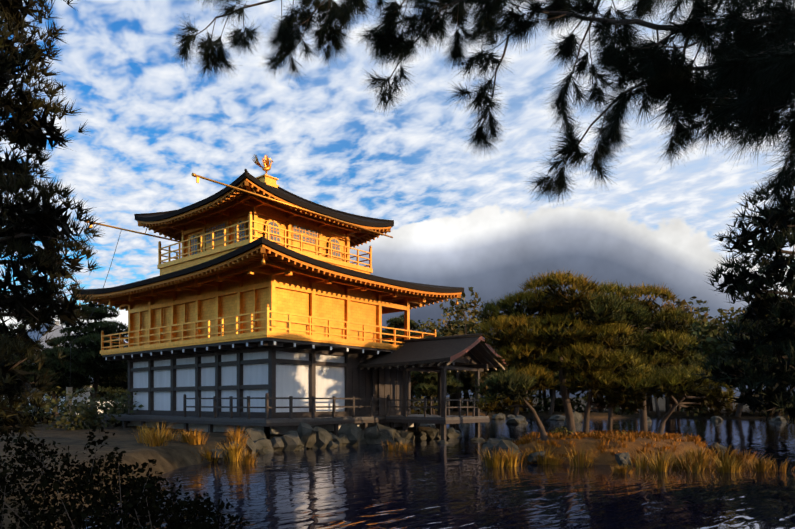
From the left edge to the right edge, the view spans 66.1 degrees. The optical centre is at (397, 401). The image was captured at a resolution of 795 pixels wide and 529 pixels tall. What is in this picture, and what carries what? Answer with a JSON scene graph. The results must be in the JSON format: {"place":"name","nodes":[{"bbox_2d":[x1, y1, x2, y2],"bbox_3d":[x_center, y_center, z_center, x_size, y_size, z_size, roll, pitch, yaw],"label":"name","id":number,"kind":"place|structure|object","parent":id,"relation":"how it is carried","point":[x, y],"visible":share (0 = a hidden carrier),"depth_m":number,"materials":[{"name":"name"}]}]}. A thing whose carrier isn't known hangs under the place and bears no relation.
{"place":"outdoors","nodes":[
{"label":"outdoors","id":0,"kind":"place"},
{"bbox_2d":[0,397,790,528],"bbox_3d":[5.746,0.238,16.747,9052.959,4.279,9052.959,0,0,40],"label":"ground","id":1,"kind":"structure","parent":0,"point":[173,455],"depth_m":16.92,"materials":[{"name":"brown soil"}]},
{"bbox_2d":[28,388,42,426],"bbox_3d":[-17.415,0.325,29.398,0.831,1.950,0.960,0,0,40],"label":"stone lantern","id":2,"kind":"object","parent":1,"relation":"on","point":[35,410],"visible":0.27,"depth_m":29.29,"materials":[{"name":"stone"}]},
{"bbox_2d":[0,0,104,442],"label":"tree","id":3,"kind":"object","parent":1,"relation":"on","point":[43,219],"depth_m":8.70,"materials":[{"name":"green plant"}]},
{"bbox_2d":[3,321,119,413],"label":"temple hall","id":4,"kind":"structure","parent":1,"relation":"on","point":[54,334],"depth_m":73.14,"materials":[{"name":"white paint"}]},
{"bbox_2d":[14,307,114,415],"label":"garden trunks","id":5,"kind":"object","parent":1,"relation":"on","point":[95,387],"visible":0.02,"depth_m":39.48,"materials":[{"name":"brown wood"}]},
{"bbox_2d":[0,300,143,430],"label":"garden trees","id":6,"kind":"object","parent":1,"relation":"on","point":[88,361],"visible":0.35,"depth_m":37.33,"materials":[{"name":"green plant"}]},
{"bbox_2d":[0,407,249,528],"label":"bank shrub","id":7,"kind":"object","parent":1,"relation":"on","point":[78,484],"depth_m":4.45,"materials":[{"name":"green plant"}]},
{"bbox_2d":[66,169,463,439],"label":"golden pavilion","id":8,"kind":"structure","parent":1,"relation":"on","point":[263,303],"depth_m":25.67,"materials":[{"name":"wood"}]},
{"bbox_2d":[252,155,272,173],"bbox_3d":[-6.449,-11.329,29.455,0.894,1.057,1.066,0,0,40],"label":"phoenix statue","id":9,"kind":"object","parent":8,"relation":"on","point":[267,166],"visible":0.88,"depth_m":29.44,"materials":[{"name":"gold metal"}]},
{"bbox_2d":[358,333,507,440],"bbox_3d":[1.545,-0.260,26.515,4.934,5.075,4.400,0,0,40],"label":"fishing deck annex","id":10,"kind":"object","parent":1,"relation":"on","point":[441,356],"visible":0.77,"depth_m":25.77,"materials":[{"name":"brown wood"}]},
{"bbox_2d":[128,418,793,473],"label":"shore grass","id":11,"kind":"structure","parent":1,"relation":"on","point":[696,459],"depth_m":16.39,"materials":[{"name":"plant"}]},
{"bbox_2d":[210,411,786,465],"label":"shore rocks","id":12,"kind":"object","parent":1,"relation":"on","point":[305,436],"visible":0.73,"depth_m":21.86,"materials":[{"name":"stone"}]},
{"bbox_2d":[382,287,794,418],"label":"bank trees","id":13,"kind":"object","parent":1,"relation":"on","point":[423,384],"visible":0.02,"depth_m":68.50,"materials":[{"name":"green plant"}]},
{"bbox_2d":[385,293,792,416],"bbox_3d":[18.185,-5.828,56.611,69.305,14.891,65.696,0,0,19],"label":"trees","id":14,"kind":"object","parent":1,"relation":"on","point":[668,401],"visible":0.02,"depth_m":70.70,"materials":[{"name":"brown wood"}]},
{"bbox_2d":[471,268,737,440],"bbox_3d":[7.077,-0.886,19.758,6.842,6.639,10.674,0,0,40],"label":"island pine","id":15,"kind":"object","parent":1,"relation":"on","point":[603,313],"depth_m":18.10,"materials":[{"name":"green plant"}]},
{"bbox_2d":[693,174,794,428],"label":"tree","id":16,"kind":"object","parent":1,"relation":"on","point":[775,307],"depth_m":9.75,"materials":[{"name":"green plant"}]},
{"bbox_2d":[0,0,794,396],"label":"sky","id":17,"kind":"structure","parent":0,"point":[462,219],"materials":[{"name":"blue"}]},
{"bbox_2d":[62,417,794,528],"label":"pond water","id":18,"kind":"structure","parent":0,"point":[434,484],"depth_m":11.95,"materials":[{"name":"blue liquid"}]},
{"bbox_2d":[172,0,794,224],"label":"overhanging pine","id":19,"kind":"object","parent":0,"point":[624,56],"depth_m":5.10,"materials":[{"name":"green plant"}]}
]}

